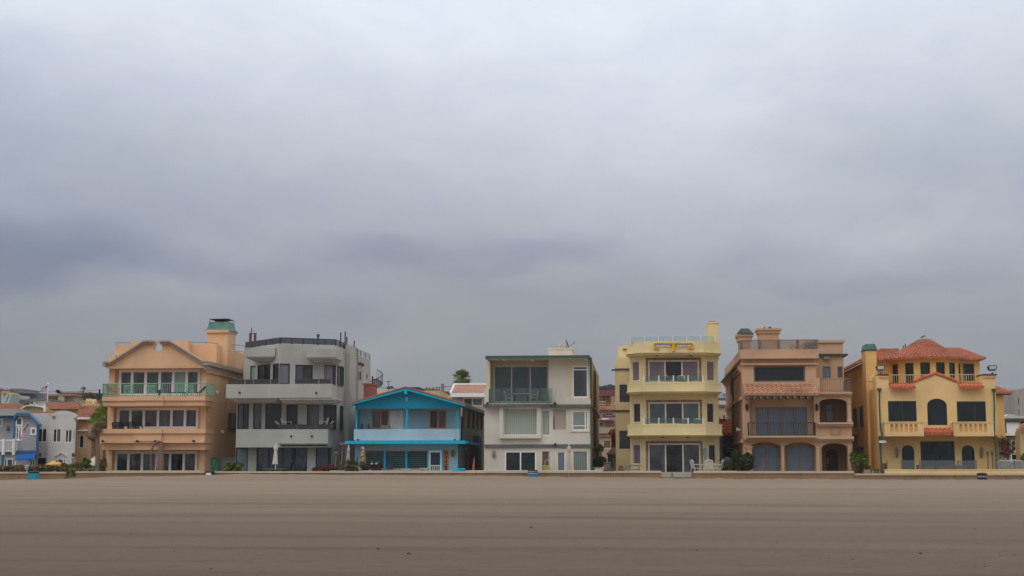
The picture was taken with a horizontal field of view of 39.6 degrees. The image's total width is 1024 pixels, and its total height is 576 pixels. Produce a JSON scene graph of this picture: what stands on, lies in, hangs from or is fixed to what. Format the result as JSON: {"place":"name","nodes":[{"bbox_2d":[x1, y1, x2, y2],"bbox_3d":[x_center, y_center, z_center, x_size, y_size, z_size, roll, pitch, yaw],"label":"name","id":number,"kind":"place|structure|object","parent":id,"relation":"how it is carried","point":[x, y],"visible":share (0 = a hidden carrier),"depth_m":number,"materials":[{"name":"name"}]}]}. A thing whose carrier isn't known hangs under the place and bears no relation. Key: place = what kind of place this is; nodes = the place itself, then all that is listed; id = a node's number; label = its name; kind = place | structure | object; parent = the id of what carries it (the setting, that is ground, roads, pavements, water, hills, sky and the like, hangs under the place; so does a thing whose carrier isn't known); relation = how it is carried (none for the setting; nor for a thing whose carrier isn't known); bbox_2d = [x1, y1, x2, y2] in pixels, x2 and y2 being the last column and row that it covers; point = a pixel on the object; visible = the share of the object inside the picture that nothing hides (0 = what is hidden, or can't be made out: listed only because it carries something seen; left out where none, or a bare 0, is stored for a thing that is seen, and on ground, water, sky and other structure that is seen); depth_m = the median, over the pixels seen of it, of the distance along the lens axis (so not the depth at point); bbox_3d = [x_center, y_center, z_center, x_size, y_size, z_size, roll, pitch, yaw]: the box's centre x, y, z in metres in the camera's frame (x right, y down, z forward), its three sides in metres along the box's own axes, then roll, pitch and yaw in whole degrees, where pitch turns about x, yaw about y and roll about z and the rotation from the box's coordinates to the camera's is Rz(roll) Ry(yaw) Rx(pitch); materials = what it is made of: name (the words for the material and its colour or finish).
{"place":"outdoors","nodes":[
{"label":"outdoors","id":0,"kind":"place"},
{"bbox_2d":[0,409,41,465],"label":"beach house","id":1,"kind":"structure","parent":0,"point":[14,449],"depth_m":104.00,"materials":[{"name":"blue"}]},
{"bbox_2d":[149,440,163,470],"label":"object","id":2,"kind":"object","parent":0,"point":[160,463],"visible":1,"depth_m":99.95,"materials":[{"name":"beige concrete"}]},
{"bbox_2d":[226,327,382,470],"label":"beach house","id":3,"kind":"structure","parent":0,"point":[304,389],"depth_m":102.26,"materials":[{"name":"grey paint"}]},
{"bbox_2d":[236,448,247,470],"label":"window","id":4,"kind":"structure","parent":3,"relation":"in","point":[241,453],"depth_m":102.32,"materials":[{"name":"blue glass"}]},
{"bbox_2d":[237,404,248,428],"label":"window","id":5,"kind":"structure","parent":3,"relation":"in","point":[243,409],"depth_m":102.67,"materials":[{"name":"grey glass"}]},
{"bbox_2d":[253,404,261,428],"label":"window","id":6,"kind":"structure","parent":3,"relation":"in","point":[257,408],"depth_m":102.60,"materials":[{"name":"grey glass"}]},
{"bbox_2d":[258,364,269,383],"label":"window","id":7,"kind":"structure","parent":3,"relation":"in","point":[263,370],"depth_m":103.72,"materials":[{"name":"brown glass"}]},
{"bbox_2d":[265,404,281,428],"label":"window","id":8,"kind":"structure","parent":3,"relation":"in","point":[273,411],"depth_m":102.50,"materials":[{"name":"black glass"}]},
{"bbox_2d":[256,448,306,470],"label":"sliding door","id":9,"kind":"structure","parent":3,"relation":"in","point":[286,456],"depth_m":102.02,"materials":[{"name":"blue glass"}]},
{"bbox_2d":[279,364,289,383],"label":"window","id":10,"kind":"structure","parent":3,"relation":"in","point":[285,368],"depth_m":102.17,"materials":[{"name":"grey glass"}]},
{"bbox_2d":[286,405,297,423],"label":"door","id":11,"kind":"structure","parent":3,"relation":"in","point":[292,410],"depth_m":102.37,"materials":[{"name":"grey glass"}]},
{"bbox_2d":[295,365,312,382],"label":"window","id":12,"kind":"structure","parent":3,"relation":"in","point":[301,371],"depth_m":102.67,"materials":[{"name":"grey glass"}]},
{"bbox_2d":[307,405,318,423],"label":"window","id":13,"kind":"structure","parent":3,"relation":"in","point":[312,410],"depth_m":102.25,"materials":[{"name":"grey glass"}]},
{"bbox_2d":[316,448,331,466],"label":"window","id":14,"kind":"structure","parent":3,"relation":"in","point":[323,455],"depth_m":101.77,"materials":[{"name":"grey glass"}]},
{"bbox_2d":[324,365,335,384],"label":"window","id":15,"kind":"structure","parent":3,"relation":"in","point":[329,370],"depth_m":103.34,"materials":[{"name":"grey glass"}]},
{"bbox_2d":[323,405,336,429],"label":"window","id":16,"kind":"structure","parent":3,"relation":"in","point":[329,410],"depth_m":102.15,"materials":[{"name":"black glass"}]},
{"bbox_2d":[345,383,484,470],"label":"beach house","id":17,"kind":"structure","parent":0,"point":[430,431],"depth_m":100.72,"materials":[{"name":"blue paint"}]},
{"bbox_2d":[371,410,388,428],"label":"window","id":18,"kind":"structure","parent":17,"relation":"in","point":[378,417],"depth_m":102.25,"materials":[{"name":"orange wood"}]},
{"bbox_2d":[365,450,426,469],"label":"window","id":19,"kind":"structure","parent":17,"relation":"in","point":[417,459],"depth_m":100.52,"materials":[{"name":"teal glass"}]},
{"bbox_2d":[390,411,402,428],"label":"door","id":20,"kind":"structure","parent":17,"relation":"in","point":[396,417],"depth_m":102.07,"materials":[{"name":"white paint"}]},
{"bbox_2d":[429,450,441,469],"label":"screen door","id":21,"kind":"structure","parent":17,"relation":"in","point":[435,456],"depth_m":100.17,"materials":[{"name":"white paint"}]},
{"bbox_2d":[429,410,446,428],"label":"window","id":22,"kind":"structure","parent":17,"relation":"in","point":[437,418],"depth_m":101.87,"materials":[{"name":"orange wood"}]},
{"bbox_2d":[0,474,1023,575],"bbox_3d":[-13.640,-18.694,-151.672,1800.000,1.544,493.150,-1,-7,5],"label":"sand","id":23,"kind":"structure","parent":0,"point":[279,525],"depth_m":36.43,"materials":[{"name":"beige sand"}]},
{"bbox_2d":[0,472,66,479],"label":"sea wall","id":24,"kind":"structure","parent":23,"relation":"on","point":[24,475],"depth_m":95.44,"materials":[{"name":"paint"}]},
{"bbox_2d":[76,471,660,477],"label":"sea wall","id":25,"kind":"structure","parent":23,"relation":"on","point":[97,474],"depth_m":93.26,"materials":[{"name":"paint"}]},
{"bbox_2d":[693,471,853,478],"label":"sea wall","id":26,"kind":"structure","parent":23,"relation":"on","point":[780,474],"depth_m":91.09,"materials":[{"name":"paint"}]},
{"bbox_2d":[854,473,1023,479],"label":"sea wall","id":27,"kind":"structure","parent":23,"relation":"on","point":[946,476],"depth_m":90.19,"materials":[{"name":"paint"}]},
{"bbox_2d":[0,0,1023,397],"label":"sky","id":28,"kind":"structure","parent":0,"point":[443,187],"materials":[{"name":"grey"}]},
{"bbox_2d":[606,447,615,470],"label":"garden shed","id":29,"kind":"structure","parent":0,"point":[611,453],"depth_m":107.94,"materials":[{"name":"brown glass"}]},
{"bbox_2d":[721,327,853,470],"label":"beach house","id":30,"kind":"structure","parent":0,"point":[787,409],"depth_m":98.94,"materials":[{"name":"beige paint"}]},
{"bbox_2d":[753,446,779,470],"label":"sliding door","id":31,"kind":"structure","parent":30,"relation":"in","point":[767,458],"depth_m":98.79,"materials":[{"name":"grey glass"}]},
{"bbox_2d":[754,366,804,381],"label":"window","id":32,"kind":"structure","parent":30,"relation":"in","point":[761,373],"depth_m":98.98,"materials":[{"name":"grey glass"}]},
{"bbox_2d":[755,407,807,435],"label":"sliding door","id":33,"kind":"structure","parent":30,"relation":"in","point":[763,414],"depth_m":99.15,"materials":[{"name":"grey glass"}]},
{"bbox_2d":[786,446,813,470],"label":"sliding door","id":34,"kind":"structure","parent":30,"relation":"in","point":[798,458],"depth_m":98.60,"materials":[{"name":"grey glass"}]},
{"bbox_2d":[825,404,833,421],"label":"window","id":35,"kind":"structure","parent":30,"relation":"in","point":[829,409],"depth_m":100.17,"materials":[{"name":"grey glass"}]},
{"bbox_2d":[826,449,837,470],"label":"door","id":36,"kind":"structure","parent":30,"relation":"in","point":[831,455],"depth_m":99.95,"materials":[{"name":"red wood"}]},
{"bbox_2d":[844,335,1011,472],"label":"beach house","id":37,"kind":"structure","parent":0,"point":[924,400],"depth_m":97.94,"materials":[{"name":"paint"}]},
{"bbox_2d":[888,401,916,421],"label":"window","id":38,"kind":"structure","parent":37,"relation":"in","point":[898,411],"depth_m":97.80,"materials":[{"name":"black glass"}]},
{"bbox_2d":[902,445,914,468],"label":"window","id":39,"kind":"structure","parent":37,"relation":"in","point":[907,451],"depth_m":98.07,"materials":[{"name":"black glass"}]},
{"bbox_2d":[905,363,913,382],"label":"window","id":40,"kind":"structure","parent":37,"relation":"in","point":[909,368],"depth_m":102.32,"materials":[{"name":"black glass"}]},
{"bbox_2d":[920,362,929,376],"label":"window","id":41,"kind":"structure","parent":37,"relation":"in","point":[924,366],"depth_m":101.68,"materials":[{"name":"black glass"}]},
{"bbox_2d":[927,399,946,424],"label":"window","id":42,"kind":"structure","parent":37,"relation":"in","point":[936,408],"depth_m":97.60,"materials":[{"name":"black glass"}]},
{"bbox_2d":[920,441,954,468],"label":"sliding door","id":43,"kind":"structure","parent":37,"relation":"in","point":[935,453],"depth_m":97.92,"materials":[{"name":"black glass"}]},
{"bbox_2d":[962,445,974,468],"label":"window","id":44,"kind":"structure","parent":37,"relation":"in","point":[968,457],"depth_m":97.71,"materials":[{"name":"black glass"}]},
{"bbox_2d":[963,364,974,380],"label":"window","id":45,"kind":"structure","parent":37,"relation":"in","point":[967,368],"depth_m":103.60,"materials":[{"name":"black glass"}]},
{"bbox_2d":[957,401,985,421],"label":"window","id":46,"kind":"structure","parent":37,"relation":"in","point":[967,411],"depth_m":97.40,"materials":[{"name":"black glass"}]},
{"bbox_2d":[998,435,1015,457],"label":"climbing plant","id":47,"kind":"object","parent":37,"relation":"attached to","point":[1004,442],"visible":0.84,"depth_m":103.53,"materials":[{"name":"brown plant"}]},
{"bbox_3d":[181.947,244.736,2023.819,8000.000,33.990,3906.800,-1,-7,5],"label":"hillside","id":48,"kind":"structure","parent":0,"visible":0},
{"bbox_2d":[1,392,29,404],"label":"house","id":49,"kind":"structure","parent":48,"relation":"on","point":[9,398],"depth_m":203.34,"materials":[{"name":"glass"}]},
{"bbox_2d":[1,389,45,398],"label":"apartment block","id":50,"kind":"structure","parent":48,"relation":"on","point":[31,394],"depth_m":270.76,"materials":[{"name":"grey stone"}]},
{"bbox_2d":[27,399,61,406],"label":"row house","id":51,"kind":"structure","parent":48,"relation":"on","point":[39,402],"depth_m":198.28,"materials":[{"name":"white paint"}]},
{"bbox_2d":[21,405,77,478],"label":"beach house","id":52,"kind":"structure","parent":48,"relation":"on","point":[33,408],"depth_m":116.64,"materials":[{"name":"beige paint"}]},
{"bbox_2d":[31,411,77,476],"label":"beach house","id":53,"kind":"structure","parent":48,"relation":"on","point":[56,436],"depth_m":105.54,"materials":[{"name":"white paint"}]},
{"bbox_2d":[45,402,80,412],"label":"row house","id":54,"kind":"structure","parent":48,"relation":"on","point":[72,407],"depth_m":127.80,"materials":[{"name":"beige paint"}]},
{"bbox_2d":[44,390,85,405],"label":"villa","id":55,"kind":"object","parent":48,"relation":"on","point":[65,398],"visible":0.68,"depth_m":211.28,"materials":[{"name":"beige paint"}]},
{"bbox_2d":[75,406,106,477],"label":"beach house","id":56,"kind":"structure","parent":48,"relation":"on","point":[83,443],"depth_m":108.81,"materials":[{"name":"beige paint"}]},
{"bbox_2d":[85,419,100,469],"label":"palm tree","id":57,"kind":"object","parent":48,"relation":"on","point":[90,437],"visible":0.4,"depth_m":102.78,"materials":[{"name":"brown plant"}]},
{"bbox_2d":[89,403,107,457],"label":"palm tree","id":58,"kind":"object","parent":48,"relation":"on","point":[102,408],"visible":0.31,"depth_m":105.45,"materials":[{"name":"green plant"}]},
{"bbox_2d":[100,319,244,470],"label":"beach house","id":59,"kind":"structure","parent":48,"relation":"on","point":[191,431],"depth_m":102.49,"materials":[{"name":"pink paint"}]},
{"bbox_2d":[114,451,197,470],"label":"window","id":60,"kind":"structure","parent":59,"relation":"in","point":[124,460],"depth_m":102.35,"materials":[{"name":"grey glass"}]},
{"bbox_2d":[117,408,198,428],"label":"window","id":61,"kind":"structure","parent":59,"relation":"in","point":[149,418],"depth_m":102.72,"materials":[{"name":"grey glass"}]},
{"bbox_2d":[118,369,200,395],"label":"window","id":62,"kind":"structure","parent":59,"relation":"in","point":[163,375],"depth_m":103.08,"materials":[{"name":"grey glass"}]},
{"bbox_2d":[228,413,236,429],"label":"side window","id":63,"kind":"structure","parent":59,"relation":"in","point":[231,416],"depth_m":108.29,"materials":[{"name":"brown glass"}]},
{"bbox_2d":[224,461,243,470],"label":"shrub","id":64,"kind":"object","parent":48,"relation":"on","point":[231,466],"visible":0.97,"depth_m":99.58,"materials":[{"name":"green plant"}]},
{"bbox_2d":[452,368,471,383],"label":"palm tree","id":65,"kind":"object","parent":48,"relation":"on","point":[463,374],"visible":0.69,"depth_m":160.82,"materials":[{"name":"green plant"}]},
{"bbox_2d":[450,383,486,422],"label":"row house","id":66,"kind":"structure","parent":48,"relation":"on","point":[472,394],"depth_m":126.69,"materials":[{"name":"beige paint"}]},
{"bbox_2d":[463,398,482,405],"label":"window","id":67,"kind":"structure","parent":66,"relation":"in","point":[471,401],"depth_m":126.63,"materials":[{"name":"white glass"}]},
{"bbox_2d":[466,470,602,470],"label":"patio wall","id":68,"kind":"structure","parent":48,"relation":"on","point":[538,470],"depth_m":96.80,"materials":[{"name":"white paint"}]},
{"bbox_2d":[483,340,600,469],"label":"beach house","id":69,"kind":"structure","parent":48,"relation":"on","point":[521,434],"depth_m":99.91,"materials":[{"name":"white paint"}]},
{"bbox_2d":[499,406,540,438],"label":"window","id":70,"kind":"structure","parent":69,"relation":"in","point":[514,422],"depth_m":100.00,"materials":[{"name":"white glass"}]},
{"bbox_2d":[505,451,535,469],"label":"sliding door","id":71,"kind":"structure","parent":69,"relation":"in","point":[514,460],"depth_m":99.68,"materials":[{"name":"black glass"}]},
{"bbox_2d":[494,366,547,401],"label":"sliding door","id":72,"kind":"structure","parent":69,"relation":"in","point":[509,379],"depth_m":102.37,"materials":[{"name":"grey glass"}]},
{"bbox_2d":[541,410,549,435],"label":"window","id":73,"kind":"structure","parent":69,"relation":"in","point":[545,414],"depth_m":99.88,"materials":[{"name":"white glass"}]},
{"bbox_2d":[540,449,552,469],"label":"window","id":74,"kind":"structure","parent":69,"relation":"in","point":[545,454],"depth_m":99.51,"materials":[{"name":"beige paint"}]},
{"bbox_2d":[555,450,566,469],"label":"door","id":75,"kind":"structure","parent":69,"relation":"in","point":[560,455],"depth_m":99.42,"materials":[{"name":"white paint"}]},
{"bbox_2d":[570,364,589,398],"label":"window","id":76,"kind":"structure","parent":69,"relation":"in","point":[579,373],"depth_m":100.00,"materials":[{"name":"grey glass"}]},
{"bbox_2d":[570,409,589,431],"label":"window","id":77,"kind":"structure","parent":69,"relation":"in","point":[579,418],"depth_m":99.66,"materials":[{"name":"white glass"}]},
{"bbox_2d":[571,449,589,469],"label":"window","id":78,"kind":"structure","parent":69,"relation":"in","point":[580,458],"depth_m":99.30,"materials":[{"name":"beige paint"}]},
{"bbox_2d":[593,456,606,467],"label":"shrub","id":79,"kind":"object","parent":48,"relation":"on","point":[598,462],"visible":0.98,"depth_m":99.41,"materials":[{"name":"green plant"}]},
{"bbox_2d":[599,390,614,405],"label":"hill house","id":80,"kind":"structure","parent":48,"relation":"on","point":[605,397],"depth_m":222.62,"materials":[{"name":"orange paint"}]},
{"bbox_2d":[599,413,614,426],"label":"hill house","id":81,"kind":"structure","parent":48,"relation":"on","point":[609,422],"depth_m":151.13,"materials":[{"name":"pink paint"}]},
{"bbox_2d":[599,406,614,414],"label":"hill house","id":82,"kind":"structure","parent":48,"relation":"on","point":[604,410],"depth_m":191.01,"materials":[{"name":"pink paint"}]},
{"bbox_2d":[599,427,615,467],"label":"beach house","id":83,"kind":"structure","parent":48,"relation":"on","point":[604,439],"depth_m":129.08,"materials":[{"name":"beige paint"}]},
{"bbox_2d":[611,321,722,471],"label":"beach house","id":84,"kind":"structure","parent":48,"relation":"on","point":[655,405],"depth_m":99.38,"materials":[{"name":"yellow paint"}]},
{"bbox_2d":[618,430,629,449],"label":"window","id":85,"kind":"structure","parent":84,"relation":"in","point":[623,441],"depth_m":102.80,"materials":[{"name":"grey glass"}]},
{"bbox_2d":[619,384,629,402],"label":"window","id":86,"kind":"structure","parent":84,"relation":"in","point":[623,397],"depth_m":103.23,"materials":[{"name":"grey glass"}]},
{"bbox_2d":[631,360,639,381],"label":"window","id":87,"kind":"structure","parent":84,"relation":"in","point":[635,366],"depth_m":100.52,"materials":[{"name":"purple glass"}]},
{"bbox_2d":[631,443,640,464],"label":"window","id":88,"kind":"structure","parent":84,"relation":"in","point":[636,448],"depth_m":99.76,"materials":[{"name":"purple glass"}]},
{"bbox_2d":[632,402,640,423],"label":"window","id":89,"kind":"structure","parent":84,"relation":"in","point":[636,406],"depth_m":100.12,"materials":[{"name":"grey glass"}]},
{"bbox_2d":[646,358,701,381],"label":"sliding door","id":90,"kind":"structure","parent":84,"relation":"in","point":[655,367],"depth_m":99.76,"materials":[{"name":"glass"}]},
{"bbox_2d":[646,400,701,423],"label":"sliding door","id":91,"kind":"structure","parent":84,"relation":"in","point":[665,410],"depth_m":99.39,"materials":[{"name":"glass"}]},
{"bbox_2d":[646,441,702,471],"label":"sliding door","id":92,"kind":"structure","parent":84,"relation":"in","point":[663,456],"depth_m":98.98,"materials":[{"name":"glass"}]},
{"bbox_2d":[706,360,715,381],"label":"window","id":93,"kind":"structure","parent":84,"relation":"in","point":[710,364],"depth_m":100.00,"materials":[{"name":"purple glass"}]},
{"bbox_2d":[706,402,715,423],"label":"window","id":94,"kind":"structure","parent":84,"relation":"in","point":[710,406],"depth_m":99.59,"materials":[{"name":"grey glass"}]},
{"bbox_2d":[708,443,716,463],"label":"window","id":95,"kind":"structure","parent":84,"relation":"in","point":[712,447],"depth_m":99.30,"materials":[{"name":"grey glass"}]},
{"bbox_2d":[661,472,692,478],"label":"beach ramp","id":96,"kind":"structure","parent":48,"relation":"on","point":[676,474],"depth_m":92.51,"materials":[{"name":"concrete"}]},
{"bbox_2d":[719,415,732,470],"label":"beach house","id":97,"kind":"structure","parent":48,"relation":"on","point":[725,444],"depth_m":108.28,"materials":[{"name":"red metal"}]},
{"bbox_2d":[736,452,754,470],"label":"shrub","id":98,"kind":"object","parent":48,"relation":"on","point":[744,461],"visible":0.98,"depth_m":96.07,"materials":[{"name":"green plant"}]},
{"bbox_2d":[849,452,866,472],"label":"shrub","id":99,"kind":"object","parent":48,"relation":"on","point":[861,459],"visible":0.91,"depth_m":96.02,"materials":[{"name":"green plant"}]},
{"bbox_2d":[998,433,1015,466],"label":"beach house","id":100,"kind":"structure","parent":48,"relation":"on","point":[1011,438],"depth_m":104.98,"materials":[{"name":"brown glass"}]},
{"bbox_2d":[1003,388,1023,415],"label":"apartment block","id":101,"kind":"structure","parent":48,"relation":"on","point":[1014,402],"depth_m":130.24,"materials":[{"name":"paint"}]},
{"bbox_2d":[1004,414,1023,432],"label":"garage","id":102,"kind":"structure","parent":48,"relation":"on","point":[1013,422],"depth_m":120.09,"materials":[{"name":"white paint"}]},
{"bbox_2d":[1006,422,1018,432],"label":"door","id":103,"kind":"structure","parent":102,"relation":"in","point":[1011,427],"depth_m":120.07,"materials":[{"name":"white"}]},
{"bbox_2d":[1015,423,1023,468],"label":"entry arch","id":104,"kind":"structure","parent":48,"relation":"on","point":[1019,435],"depth_m":97.89,"materials":[{"name":"beige paint"}]},
{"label":"beach walk","id":105,"kind":"structure","parent":0,"visible":0},
{"bbox_2d":[0,464,61,471],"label":"hedge","id":106,"kind":"object","parent":105,"relation":"on","point":[37,467],"visible":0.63,"depth_m":96.52,"materials":[{"name":"green plant"}]},
{"bbox_2d":[57,467,93,477],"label":"hedge","id":107,"kind":"object","parent":105,"relation":"on","point":[71,472],"visible":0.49,"depth_m":96.61,"materials":[{"name":"green plant"}]},
{"bbox_2d":[86,410,107,470],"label":"palm tree","id":108,"kind":"object","parent":105,"relation":"on","point":[98,422],"visible":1,"depth_m":98.80,"materials":[{"name":"green plant"}]},
{"bbox_2d":[884,469,1023,472],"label":"garden wall","id":109,"kind":"structure","parent":105,"relation":"on","point":[953,470],"depth_m":93.03,"materials":[{"name":"paint"}]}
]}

